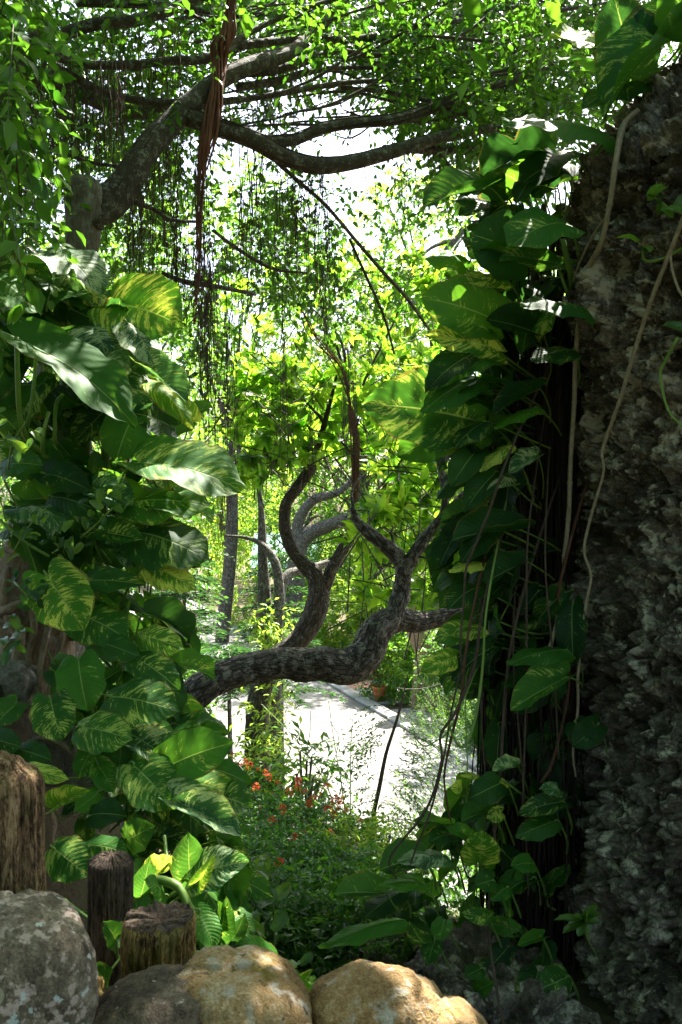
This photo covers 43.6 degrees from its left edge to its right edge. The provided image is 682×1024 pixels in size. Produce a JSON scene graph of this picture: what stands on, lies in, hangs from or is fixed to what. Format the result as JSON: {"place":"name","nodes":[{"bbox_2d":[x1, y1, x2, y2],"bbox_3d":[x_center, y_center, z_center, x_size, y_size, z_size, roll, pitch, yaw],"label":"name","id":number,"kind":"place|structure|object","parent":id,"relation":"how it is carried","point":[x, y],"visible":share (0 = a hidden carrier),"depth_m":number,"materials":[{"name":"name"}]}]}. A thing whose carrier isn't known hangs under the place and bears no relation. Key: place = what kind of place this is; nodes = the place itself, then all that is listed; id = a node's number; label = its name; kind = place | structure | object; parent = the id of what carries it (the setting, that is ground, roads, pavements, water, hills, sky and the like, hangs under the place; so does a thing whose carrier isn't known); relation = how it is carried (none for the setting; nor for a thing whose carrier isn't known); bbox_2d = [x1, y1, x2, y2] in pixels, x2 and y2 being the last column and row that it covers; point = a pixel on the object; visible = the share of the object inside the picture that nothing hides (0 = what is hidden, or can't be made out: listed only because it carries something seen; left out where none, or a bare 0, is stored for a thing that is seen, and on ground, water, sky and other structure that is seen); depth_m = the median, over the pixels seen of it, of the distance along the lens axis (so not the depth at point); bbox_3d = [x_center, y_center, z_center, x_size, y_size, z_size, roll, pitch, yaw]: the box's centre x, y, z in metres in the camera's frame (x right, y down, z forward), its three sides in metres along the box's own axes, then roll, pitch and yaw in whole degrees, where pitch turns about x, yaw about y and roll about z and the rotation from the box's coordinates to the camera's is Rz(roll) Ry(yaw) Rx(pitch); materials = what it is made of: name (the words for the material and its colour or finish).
{"place":"outdoors","nodes":[
{"label":"outdoors","id":0,"kind":"place"},
{"bbox_2d":[130,593,485,907],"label":"path","id":1,"kind":"structure","parent":0,"point":[339,710],"depth_m":16.73,"materials":[{"name":"concrete"}]},
{"bbox_2d":[200,633,436,818],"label":"fallen leaves","id":2,"kind":"object","parent":1,"relation":"on","point":[315,725],"visible":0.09,"depth_m":17.67,"materials":[{"name":"brown plant"}]},
{"bbox_2d":[0,524,628,1023],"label":"ground","id":3,"kind":"structure","parent":0,"point":[72,892],"depth_m":3.99,"materials":[{"name":"green soil"}]},
{"bbox_2d":[0,476,12,540],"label":"broadleaf tree","id":4,"kind":"object","parent":3,"relation":"on","point":[4,502],"visible":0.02,"depth_m":52.07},
{"bbox_2d":[0,658,37,710],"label":"rock","id":5,"kind":"object","parent":3,"relation":"on","point":[19,678],"visible":0.54,"depth_m":3.86,"materials":[{"name":"grey stone"}]},
{"bbox_2d":[0,750,46,893],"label":"wooden post","id":6,"kind":"object","parent":3,"relation":"on","point":[22,829],"visible":0.55,"depth_m":2.07,"materials":[{"name":"wood"}]},
{"bbox_2d":[32,729,76,786],"bbox_3d":[-1.208,1.008,3.602,0.182,0.291,0.212,0,0,0],"label":"rock","id":7,"kind":"object","parent":3,"relation":"on","point":[62,759],"visible":0.2,"depth_m":3.53,"materials":[{"name":"grey stone"}]},
{"bbox_2d":[62,770,115,797],"bbox_3d":[-1.028,1.133,3.501,0.232,0.170,0.220,0,0,0],"label":"rock","id":8,"kind":"object","parent":3,"relation":"on","point":[84,782],"visible":0.05,"depth_m":3.42,"materials":[{"name":"grey stone"}]},
{"bbox_2d":[0,232,204,568],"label":"broadleaf tree","id":9,"kind":"object","parent":3,"relation":"on","point":[26,376],"visible":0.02,"depth_m":29.90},
{"bbox_2d":[88,849,133,987],"bbox_3d":[-0.636,1.621,2.364,0.129,1.358,0.136,0,0,0],"label":"wooden post","id":10,"kind":"object","parent":3,"relation":"on","point":[110,883],"visible":0.56,"depth_m":2.31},
{"bbox_2d":[0,436,243,683],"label":"broadleaf tree","id":11,"kind":"object","parent":3,"relation":"on","point":[200,588],"visible":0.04,"depth_m":14.39,"materials":[{"name":"green plant"}]},
{"bbox_2d":[5,128,266,567],"bbox_3d":[-5.613,-1.768,19.089,8.274,13.189,7.232,0,0,0],"label":"broadleaf tree","id":12,"kind":"object","parent":3,"relation":"on","point":[236,312],"visible":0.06,"depth_m":18.89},
{"bbox_2d":[120,900,195,978],"bbox_3d":[-0.433,1.579,2.037,0.183,1.242,0.187,0,0,0],"label":"wooden post","id":13,"kind":"object","parent":3,"relation":"on","point":[156,933],"visible":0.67,"depth_m":1.99,"materials":[{"name":"wood"}]},
{"bbox_2d":[102,662,225,764],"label":"bush","id":14,"kind":"object","parent":3,"relation":"on","point":[214,703],"depth_m":9.45,"materials":[{"name":"green plant"}]},
{"bbox_2d":[113,646,232,855],"bbox_3d":[-2.140,3.044,10.507,1.792,3.114,1.628,0,0,0],"label":"bush","id":15,"kind":"object","parent":3,"relation":"on","point":[209,709],"visible":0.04,"depth_m":10.62,"materials":[{"name":"green plant"}]},
{"bbox_2d":[141,543,230,676],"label":"pine sapling","id":16,"kind":"object","parent":3,"relation":"on","point":[196,596],"visible":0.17,"depth_m":11.90,"materials":[{"name":"green plant"}]},
{"bbox_2d":[99,152,344,642],"bbox_3d":[-4.225,-3.848,30.038,8.723,17.336,6.903,0,0,0],"label":"broadleaf tree","id":17,"kind":"object","parent":3,"relation":"on","point":[228,572],"visible":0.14,"depth_m":29.79,"materials":[{"name":"plant"}]},
{"bbox_2d":[172,348,280,580],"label":"broadleaf tree","id":18,"kind":"object","parent":3,"relation":"on","point":[202,523],"visible":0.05,"depth_m":57.41,"materials":[{"name":"green plant"}]},
{"bbox_2d":[185,644,278,760],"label":"pine sapling","id":19,"kind":"object","parent":3,"relation":"on","point":[228,651],"visible":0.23,"depth_m":10.17,"materials":[{"name":"green plant"}]},
{"bbox_2d":[180,373,297,612],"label":"broadleaf tree","id":20,"kind":"object","parent":3,"relation":"on","point":[254,509],"visible":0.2,"depth_m":37.04,"materials":[{"name":"green plant"}]},
{"bbox_2d":[230,595,255,628],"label":"bush","id":21,"kind":"object","parent":3,"relation":"on","point":[247,615],"visible":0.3,"depth_m":33.71,"materials":[{"name":"green plant"}]},
{"bbox_2d":[235,619,259,638],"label":"bush","id":22,"kind":"object","parent":3,"relation":"on","point":[245,631],"visible":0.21,"depth_m":30.77,"materials":[{"name":"green plant"}]},
{"bbox_2d":[203,752,292,837],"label":"flowering shrub","id":23,"kind":"object","parent":3,"relation":"on","point":[256,783],"visible":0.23,"depth_m":8.15,"materials":[{"name":"green plant"}]},
{"bbox_2d":[196,852,330,976],"bbox_3d":[-0.512,2.475,4.402,1.005,1.368,0.949,0,0,0],"label":"flowering shrub","id":24,"kind":"object","parent":3,"relation":"on","point":[266,913],"visible":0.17,"depth_m":4.35,"materials":[{"name":"green plant"}]},
{"bbox_2d":[253,853,281,934],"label":"leafy weed","id":25,"kind":"object","parent":3,"relation":"on","point":[268,859],"visible":0.2,"depth_m":4.57,"materials":[{"name":"green plant"}]},
{"bbox_2d":[251,900,286,938],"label":"leafy weed","id":26,"kind":"object","parent":3,"relation":"on","point":[278,922],"visible":0.29,"depth_m":3.63,"materials":[{"name":"green plant"}]},
{"bbox_2d":[254,866,291,946],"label":"leafy weed","id":27,"kind":"object","parent":3,"relation":"on","point":[281,891],"visible":0.59,"depth_m":3.88,"materials":[{"name":"green plant"}]},
{"bbox_2d":[196,815,360,949],"bbox_3d":[-0.457,2.792,5.712,1.423,1.430,1.340,0,0,0],"label":"flowering shrub","id":28,"kind":"object","parent":3,"relation":"on","point":[265,843],"visible":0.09,"depth_m":5.76,"materials":[{"name":"green plant"}]},
{"bbox_2d":[206,777,350,870],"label":"flowering shrub","id":29,"kind":"object","parent":3,"relation":"on","point":[272,810],"visible":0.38,"depth_m":7.22,"materials":[{"name":"green plant"}]},
{"bbox_2d":[216,551,346,720],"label":"pine sapling","id":30,"kind":"object","parent":3,"relation":"on","point":[293,605],"visible":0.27,"depth_m":12.57,"materials":[{"name":"green plant"}]},
{"bbox_2d":[234,738,333,852],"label":"flowering shrub","id":31,"kind":"object","parent":3,"relation":"on","point":[285,762],"visible":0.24,"depth_m":8.38,"materials":[{"name":"green plant"}]},
{"bbox_2d":[250,533,318,628],"bbox_3d":[-2.210,2.740,34.500,2.580,3.780,3.600,0,0,0],"label":"garden hut","id":32,"kind":"object","parent":3,"relation":"on","point":[255,552],"visible":0.11,"depth_m":33.63,"materials":[{"name":"white wood"}]},
{"bbox_2d":[225,488,345,835],"bbox_3d":[-0.565,1.933,12.204,2.146,5.556,0.422,0,0,-27],"label":"twin stem tree","id":33,"kind":"object","parent":3,"relation":"on","point":[265,554],"visible":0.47,"depth_m":11.91,"materials":[{"name":"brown plant"}]},
{"bbox_2d":[92,945,487,1023],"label":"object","id":34,"kind":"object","parent":3,"relation":"on","point":[245,984],"depth_m":1.75,"materials":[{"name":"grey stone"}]},
{"bbox_2d":[0,888,98,1023],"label":"boulder","id":35,"kind":"object","parent":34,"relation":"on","point":[48,970],"visible":0.98,"depth_m":1.66,"materials":[{"name":"stone"}]},
{"bbox_2d":[98,975,105,996],"bbox_3d":[-0.572,1.122,1.951,0.073,0.134,0.075,0,0,0],"label":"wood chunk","id":36,"kind":"object","parent":34,"relation":"on","point":[101,986],"visible":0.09,"depth_m":1.94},
{"bbox_2d":[120,427,464,857],"bbox_3d":[0.303,1.049,7.015,2.332,4.625,4.236,0,0,31],"label":"gnarled tree","id":37,"kind":"object","parent":3,"relation":"on","point":[360,657],"visible":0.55,"depth_m":6.23,"materials":[{"name":"brown plant"}]},
{"bbox_2d":[193,316,391,579],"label":"broadleaf tree","id":38,"kind":"object","parent":3,"relation":"on","point":[280,485],"visible":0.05,"depth_m":51.62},
{"bbox_2d":[219,861,375,976],"bbox_3d":[-0.247,2.573,4.604,1.227,1.286,1.082,0,0,0],"label":"flowering shrub","id":39,"kind":"object","parent":3,"relation":"on","point":[320,881],"visible":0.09,"depth_m":4.50,"materials":[{"name":"green plant"}]},
{"bbox_2d":[288,952,313,974],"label":"leafy weed","id":40,"kind":"object","parent":3,"relation":"on","point":[306,958],"visible":0.3,"depth_m":3.13,"materials":[{"name":"green plant"}]},
{"bbox_2d":[238,469,365,616],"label":"broadleaf tree","id":41,"kind":"object","parent":3,"relation":"on","point":[307,522],"visible":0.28,"depth_m":29.78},
{"bbox_2d":[248,720,358,820],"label":"seedling","id":42,"kind":"object","parent":3,"relation":"on","point":[276,764],"visible":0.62,"depth_m":8.01,"materials":[{"name":"green plant"}]},
{"bbox_2d":[283,465,363,633],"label":"leaning tree","id":43,"kind":"object","parent":3,"relation":"on","point":[305,537],"visible":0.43,"depth_m":26.82,"materials":[{"name":"grey plant"}]},
{"bbox_2d":[261,701,386,813],"bbox_3d":[-0.065,2.386,8.143,1.332,1.231,0.921,0,0,29],"label":"grassy weed","id":44,"kind":"object","parent":3,"relation":"on","point":[327,750],"visible":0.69,"depth_m":8.00,"materials":[{"name":"green plant"}]},
{"bbox_2d":[172,591,476,771],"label":"kerb","id":45,"kind":"structure","parent":3,"relation":"on","point":[366,702],"depth_m":19.10,"materials":[{"name":"concrete"}]},
{"bbox_2d":[291,574,379,648],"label":"bush","id":46,"kind":"object","parent":3,"relation":"on","point":[322,634],"visible":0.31,"depth_m":24.57,"materials":[{"name":"green plant"}]},
{"bbox_2d":[248,309,429,625],"bbox_3d":[0.739,-1.345,31.850,8.371,12.360,7.138,0,0,0],"label":"broadleaf tree","id":47,"kind":"object","parent":3,"relation":"on","point":[330,513],"visible":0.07,"depth_m":31.18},
{"bbox_2d":[0,0,681,851],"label":"banyan tree","id":48,"kind":"object","parent":3,"relation":"on","point":[164,122],"visible":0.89,"depth_m":5.49,"materials":[{"name":"green plant"}]},
{"bbox_2d":[0,614,33,665],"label":"climbing fig","id":49,"kind":"object","parent":48,"relation":"attached to","point":[15,623],"visible":1,"depth_m":3.42,"materials":[{"name":"green plant"}]},
{"bbox_2d":[0,245,246,640],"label":"giant pothos vine","id":50,"kind":"object","parent":48,"relation":"attached to","point":[99,356],"visible":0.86,"depth_m":3.81,"materials":[{"name":"variegated leaf"},{"name":"green stem"}]},
{"bbox_2d":[0,495,123,562],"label":"climbing fig","id":51,"kind":"object","parent":50,"relation":"attached to","point":[67,544],"visible":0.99,"depth_m":3.56,"materials":[{"name":"green plant"}]},
{"bbox_2d":[0,256,133,524],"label":"climbing fig","id":52,"kind":"object","parent":50,"relation":"attached to","point":[18,444],"visible":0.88,"depth_m":3.39,"materials":[{"name":"green plant"}]},
{"bbox_2d":[0,557,317,991],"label":"pothos vine","id":53,"kind":"object","parent":48,"relation":"attached to","point":[182,783],"visible":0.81,"depth_m":3.24,"materials":[{"name":"variegated leaf"},{"name":"green stem"}]},
{"bbox_2d":[5,569,48,610],"bbox_3d":[-1.258,0.310,3.394,0.185,0.168,0.217,0,0,0],"label":"climbing fig","id":54,"kind":"object","parent":53,"relation":"attached to","point":[37,594],"visible":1,"depth_m":3.39,"materials":[{"name":"green plant"}]},
{"bbox_2d":[254,240,429,615],"bbox_3d":[0.549,-3.001,33.948,9.486,15.654,7.117,0,0,0],"label":"broadleaf tree","id":55,"kind":"object","parent":3,"relation":"on","point":[353,334],"visible":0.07,"depth_m":33.18,"materials":[{"name":"green plant"}]},
{"bbox_2d":[203,236,481,821],"bbox_3d":[0.073,0.271,11.006,3.895,8.783,5.562,0,0,0],"label":"forked tree","id":56,"kind":"object","parent":3,"relation":"on","point":[257,460],"visible":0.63,"depth_m":9.26,"materials":[{"name":"green plant"}]},
{"bbox_2d":[228,595,303,775],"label":"climbing vine","id":57,"kind":"object","parent":56,"relation":"attached to","point":[272,635],"visible":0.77,"depth_m":9.13,"materials":[{"name":"green plant"}]},
{"bbox_2d":[294,795,390,871],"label":"flowering shrub","id":58,"kind":"object","parent":3,"relation":"on","point":[313,822],"visible":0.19,"depth_m":6.93,"materials":[{"name":"green plant"}]},
{"bbox_2d":[270,840,423,949],"bbox_3d":[-0.003,2.825,5.612,1.234,1.313,1.231,0,0,0],"label":"flowering shrub","id":59,"kind":"object","parent":3,"relation":"on","point":[359,860],"visible":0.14,"depth_m":5.67,"materials":[{"name":"green plant"}]},
{"bbox_2d":[278,870,431,977],"bbox_3d":[0.130,2.493,4.289,1.004,1.279,0.919,0,0,20],"label":"flowering shrub","id":60,"kind":"object","parent":3,"relation":"on","point":[351,907],"visible":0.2,"depth_m":4.20,"materials":[{"name":"green plant"}]},
{"bbox_2d":[301,799,429,873],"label":"flowering shrub","id":61,"kind":"object","parent":3,"relation":"on","point":[368,822],"visible":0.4,"depth_m":6.61,"materials":[{"name":"green plant"}]},
{"bbox_2d":[308,343,431,582],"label":"broadleaf tree","id":62,"kind":"object","parent":3,"relation":"on","point":[350,504],"visible":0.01,"depth_m":54.27,"materials":[{"name":"green plant"}]},
{"bbox_2d":[334,577,414,676],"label":"bush","id":63,"kind":"object","parent":3,"relation":"on","point":[345,625],"visible":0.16,"depth_m":23.89,"materials":[{"name":"green plant"}]},
{"bbox_2d":[346,671,443,705],"bbox_3d":[1.463,4.572,22.335,2.615,0.055,3.600,0,0,-20],"label":"crossing","id":64,"kind":"object","parent":3,"relation":"on","point":[382,703],"visible":0.07,"depth_m":21.25,"materials":[{"name":"concrete"}]},
{"bbox_2d":[372,685,386,700],"bbox_3d":[0.927,4.375,20.600,0.370,0.350,0.370,0,0,0],"label":"flower pot","id":65,"kind":"object","parent":64,"relation":"on","point":[375,690],"visible":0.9,"depth_m":20.48,"materials":[{"name":"ceramic"}]},
{"bbox_2d":[363,659,389,686],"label":"croton plant","id":66,"kind":"object","parent":65,"relation":"in","point":[376,672],"visible":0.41,"depth_m":20.58,"materials":[{"name":"green plant"}]},
{"bbox_2d":[315,674,476,914],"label":"feathery sapling","id":67,"kind":"object","parent":3,"relation":"on","point":[398,792],"visible":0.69,"depth_m":7.58,"materials":[{"name":"green plant"}]},
{"bbox_2d":[397,680,476,771],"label":"acacia branch","id":68,"kind":"object","parent":67,"relation":"attached to","point":[442,710],"visible":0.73,"depth_m":8.35,"materials":[{"name":"green plant"}]},
{"bbox_2d":[354,632,441,706],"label":"bush","id":69,"kind":"object","parent":3,"relation":"on","point":[395,681],"visible":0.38,"depth_m":20.47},
{"bbox_2d":[352,915,457,966],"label":"shrub","id":70,"kind":"object","parent":3,"relation":"on","point":[384,959],"visible":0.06,"depth_m":4.11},
{"bbox_2d":[373,458,450,647],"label":"broadleaf tree","id":71,"kind":"object","parent":3,"relation":"on","point":[407,544],"depth_m":24.71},
{"bbox_2d":[337,155,512,643],"bbox_3d":[3.829,-3.904,30.161,8.069,17.447,7.020,0,0,0],"label":"broadleaf tree","id":72,"kind":"object","parent":3,"relation":"on","point":[454,240],"visible":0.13,"depth_m":29.89,"materials":[{"name":"green plant"}]},
{"bbox_2d":[391,702,476,757],"bbox_3d":[4.137,4.588,15.964,3.200,0.020,9.200,0,0,-20],"label":"gravel bed","id":73,"kind":"object","parent":3,"relation":"on","point":[428,716],"depth_m":18.65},
{"bbox_2d":[406,584,455,712],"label":"fig clump","id":74,"kind":"object","parent":73,"relation":"on","point":[422,653],"depth_m":19.44,"materials":[{"name":"green plant"}]},
{"bbox_2d":[409,628,476,731],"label":"bush","id":75,"kind":"object","parent":3,"relation":"on","point":[435,680],"visible":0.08,"depth_m":18.29,"materials":[{"name":"green plant"}]},
{"bbox_2d":[411,850,485,919],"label":"bush","id":76,"kind":"object","parent":3,"relation":"on","point":[456,898],"visible":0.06,"depth_m":7.43,"materials":[{"name":"green plant"}]},
{"bbox_2d":[446,698,477,754],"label":"bush","id":77,"kind":"object","parent":3,"relation":"on","point":[468,722],"visible":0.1,"depth_m":16.42,"materials":[{"name":"green plant"}]},
{"bbox_2d":[317,669,607,1001],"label":"creeping pothos","id":78,"kind":"object","parent":3,"relation":"on","point":[428,931],"visible":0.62,"depth_m":3.53,"materials":[{"name":"leaf"},{"name":"bark"}]},
{"bbox_2d":[403,921,601,1023],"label":"rock","id":79,"kind":"object","parent":3,"relation":"on","point":[532,1002],"visible":0.51,"depth_m":3.41,"materials":[{"name":"stone"}]},
{"bbox_2d":[554,53,681,1023],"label":"rock pillar","id":80,"kind":"object","parent":3,"relation":"on","point":[629,880],"visible":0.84,"depth_m":3.51,"materials":[{"name":"stone"}]},
{"bbox_2d":[361,0,681,821],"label":"climbing vine","id":81,"kind":"object","parent":80,"relation":"attached to","point":[443,406],"visible":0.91,"depth_m":3.71,"materials":[{"name":"green plant"}]},
{"bbox_2d":[410,587,485,866],"bbox_3d":[0.522,0.835,3.640,0.098,1.204,0.663,0,0,40],"label":"liana","id":82,"kind":"object","parent":81,"relation":"hanging from","point":[433,800],"visible":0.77,"depth_m":3.46,"materials":[{"name":"brown plant"}]},
{"bbox_2d":[388,510,508,878],"bbox_3d":[0.569,0.631,3.624,0.870,1.665,0.172,0,0,-41],"label":"liana","id":83,"kind":"object","parent":81,"relation":"hanging from","point":[451,719],"visible":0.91,"depth_m":3.44,"materials":[{"name":"brown plant"}]},
{"bbox_2d":[443,554,486,825],"bbox_3d":[0.598,0.603,3.668,0.068,1.330,0.575,0,0,34],"label":"liana","id":84,"kind":"object","parent":81,"relation":"hanging from","point":[464,663],"visible":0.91,"depth_m":3.48,"materials":[{"name":"red plant"}]},
{"bbox_2d":[413,584,518,746],"bbox_3d":[0.587,0.647,3.671,0.670,0.632,0.105,0,0,-39],"label":"liana","id":85,"kind":"object","parent":81,"relation":"hanging from","point":[465,694],"visible":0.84,"depth_m":3.55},
{"bbox_2d":[465,623,471,823],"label":"liana","id":86,"kind":"object","parent":81,"relation":"hanging from","point":[466,746],"visible":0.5,"depth_m":3.58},
{"bbox_2d":[449,500,506,748],"bbox_3d":[0.653,0.390,3.671,0.106,1.139,0.604,0,0,37],"label":"liana","id":87,"kind":"object","parent":81,"relation":"hanging from","point":[480,682],"visible":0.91,"depth_m":3.50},
{"bbox_2d":[481,612,487,832],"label":"liana","id":88,"kind":"object","parent":81,"relation":"hanging from","point":[482,743],"visible":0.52,"depth_m":3.58,"materials":[{"name":"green plant"}]},
{"bbox_2d":[459,325,568,665],"bbox_3d":[0.802,-0.128,3.737,0.794,1.518,0.072,0,0,-41],"label":"liana","id":89,"kind":"object","parent":81,"relation":"hanging from","point":[486,518],"visible":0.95,"depth_m":3.55,"materials":[{"name":"brown plant"}]},
{"bbox_2d":[512,531,528,895],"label":"liana","id":90,"kind":"object","parent":81,"relation":"hanging from","point":[517,711],"visible":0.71,"depth_m":3.58,"materials":[{"name":"brown plant"}]},
{"bbox_2d":[487,473,560,1023],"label":"liana","id":91,"kind":"object","parent":81,"relation":"hanging from","point":[502,734],"visible":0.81,"depth_m":3.60,"materials":[{"name":"brown plant"}]},
{"bbox_2d":[522,415,544,804],"bbox_3d":[0.864,0.391,3.787,0.022,1.711,0.509,0,0,24],"label":"liana","id":92,"kind":"object","parent":81,"relation":"hanging from","point":[526,596],"visible":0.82,"depth_m":3.58,"materials":[{"name":"brown plant"}]},
{"bbox_2d":[544,437,558,759],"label":"liana","id":93,"kind":"object","parent":81,"relation":"hanging from","point":[546,586],"visible":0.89,"depth_m":3.59,"materials":[{"name":"brown plant"}]},
{"bbox_2d":[540,479,588,783],"bbox_3d":[1.090,0.363,3.860,0.076,1.567,0.724,0,0,38],"label":"liana","id":94,"kind":"object","parent":81,"relation":"hanging from","point":[565,560],"visible":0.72,"depth_m":3.72,"materials":[{"name":"red plant"}]},
{"bbox_2d":[548,624,555,645],"bbox_3d":[0.892,0.540,3.661,0.198,0.341,0.020,0,0,-39],"label":"broken stick","id":95,"kind":"object","parent":94,"relation":"hanging from","point":[553,634],"visible":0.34,"depth_m":3.67,"materials":[{"name":"brown plant"}]},
{"bbox_2d":[467,236,584,988],"bbox_3d":[0.944,0.918,4.318,0.633,5.023,1.454,0,0,19],"label":"root curtain","id":96,"kind":"object","parent":80,"relation":"hanging from","point":[547,855],"visible":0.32,"depth_m":3.99,"materials":[{"name":"plant"}]},
{"bbox_2d":[554,904,601,956],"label":"seedling","id":97,"kind":"object","parent":80,"relation":"attached to","point":[582,922],"visible":1,"depth_m":3.18,"materials":[{"name":"green plant"}]},
{"bbox_2d":[561,108,639,562],"bbox_3d":[1.082,-0.700,3.587,0.164,1.862,0.483,0,0,-16],"label":"woody vine","id":98,"kind":"object","parent":80,"relation":"attached to","point":[628,118],"visible":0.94,"depth_m":3.66,"materials":[{"name":"brown plant"}]},
{"bbox_2d":[572,218,603,281],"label":"woody vine","id":99,"kind":"object","parent":98,"relation":"attached to","point":[588,244],"visible":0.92,"depth_m":3.53,"materials":[{"name":"brown plant"}]},
{"bbox_2d":[572,216,681,776],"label":"woody vine","id":100,"kind":"object","parent":80,"relation":"attached to","point":[645,316],"visible":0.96,"depth_m":3.47,"materials":[{"name":"brown plant"}]},
{"bbox_2d":[669,255,681,296],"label":"woody vine","id":101,"kind":"object","parent":100,"relation":"attached to","point":[674,276],"visible":1,"depth_m":3.18,"materials":[{"name":"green plant"}]},
{"bbox_2d":[617,182,681,330],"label":"young vine","id":102,"kind":"object","parent":80,"relation":"attached to","point":[661,206],"visible":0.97,"depth_m":3.19,"materials":[{"name":"green plant"}]},
{"bbox_2d":[659,337,681,426],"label":"woody vine","id":103,"kind":"object","parent":80,"relation":"attached to","point":[660,376],"visible":1,"depth_m":3.25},
{"bbox_2d":[0,0,678,523],"label":"sky","id":104,"kind":"structure","parent":0,"point":[332,146],"materials":[{"name":"white"}]}
]}

